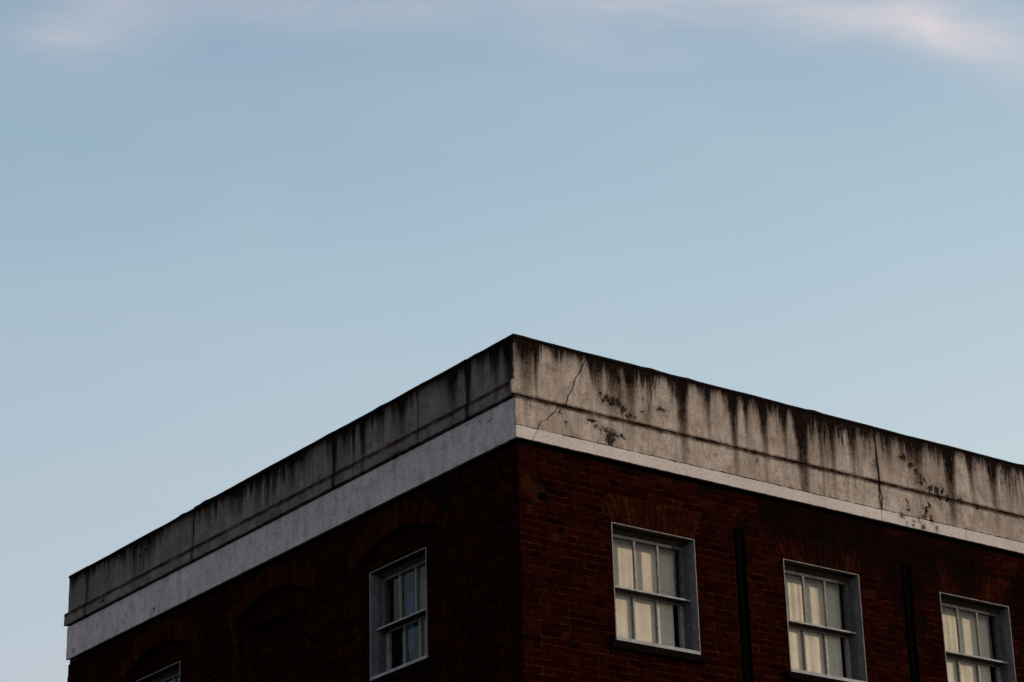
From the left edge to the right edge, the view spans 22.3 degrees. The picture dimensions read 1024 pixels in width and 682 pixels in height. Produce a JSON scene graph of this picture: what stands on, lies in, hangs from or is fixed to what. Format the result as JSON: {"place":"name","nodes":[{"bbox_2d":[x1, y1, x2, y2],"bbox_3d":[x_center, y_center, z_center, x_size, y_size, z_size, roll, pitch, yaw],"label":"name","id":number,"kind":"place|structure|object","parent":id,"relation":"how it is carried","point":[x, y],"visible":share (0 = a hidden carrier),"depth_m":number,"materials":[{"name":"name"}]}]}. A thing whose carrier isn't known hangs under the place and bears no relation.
{"place":"outdoors","nodes":[
{"label":"outdoors","id":0,"kind":"place"},
{"bbox_2d":[0,0,1023,681],"label":"sky","id":1,"kind":"structure","parent":0,"point":[234,233],"materials":[{"name":"blue"}]},
{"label":"pavement","id":2,"kind":"structure","parent":0,"visible":0},
{"bbox_2d":[64,333,1023,681],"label":"brick building","id":3,"kind":"structure","parent":2,"relation":"on","point":[506,491],"depth_m":26.24,"materials":[{"name":"red brick"}]},
{"bbox_2d":[136,661,180,681],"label":"window","id":4,"kind":"structure","parent":3,"relation":"in","point":[169,673],"depth_m":29.52,"materials":[{"name":"paint"}]},
{"bbox_2d":[368,547,430,681],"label":"window","id":5,"kind":"structure","parent":3,"relation":"in","point":[381,629],"depth_m":25.99,"materials":[{"name":"paint"}]},
{"bbox_2d":[407,565,426,657],"bbox_3d":[-0.876,2.842,25.864,0.044,1.400,1.005,14,-27,-34],"label":"window curtain","id":6,"kind":"object","parent":3,"relation":"hanging from","point":[410,606],"depth_m":26.00,"materials":[{"name":"fabric"}]},
{"bbox_2d":[613,538,674,646],"bbox_3d":[1.221,2.447,25.112,0.944,1.165,0.048,14,-27,-34],"label":"window blind","id":7,"kind":"object","parent":3,"relation":"attached to","point":[645,622],"depth_m":25.16,"materials":[{"name":"fabric"}]},
{"bbox_2d":[610,522,708,663],"bbox_3d":[1.333,2.444,25.017,1.169,1.249,0.260,14,-27,-34],"label":"window","id":8,"kind":"structure","parent":3,"relation":"in","point":[687,602],"depth_m":25.16,"materials":[{"name":"paint"}]},
{"bbox_2d":[733,529,753,681],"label":"drainpipe","id":9,"kind":"object","parent":3,"relation":"attached to","point":[743,608],"visible":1,"depth_m":25.63,"materials":[{"name":"black metal"}]},
{"bbox_2d":[785,574,842,676],"bbox_3d":[3.000,2.901,26.338,0.956,1.165,0.051,14,-27,-34],"label":"window blind","id":10,"kind":"object","parent":3,"relation":"attached to","point":[815,615],"depth_m":26.39,"materials":[{"name":"fabric"}]},
{"bbox_2d":[783,559,866,681],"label":"window","id":11,"kind":"structure","parent":3,"relation":"in","point":[853,635],"depth_m":26.42,"materials":[{"name":"paint"}]},
{"bbox_2d":[900,565,920,681],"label":"drainpipe","id":12,"kind":"object","parent":3,"relation":"attached to","point":[911,636],"visible":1,"depth_m":26.97,"materials":[{"name":"black metal"}]},
{"bbox_2d":[942,607,990,681],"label":"window blind","id":13,"kind":"object","parent":3,"relation":"attached to","point":[968,640],"depth_m":27.67,"materials":[{"name":"fabric"}]},
{"bbox_2d":[939,592,1015,681],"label":"window","id":14,"kind":"structure","parent":3,"relation":"in","point":[1004,664],"depth_m":27.72,"materials":[{"name":"paint"}]}
]}

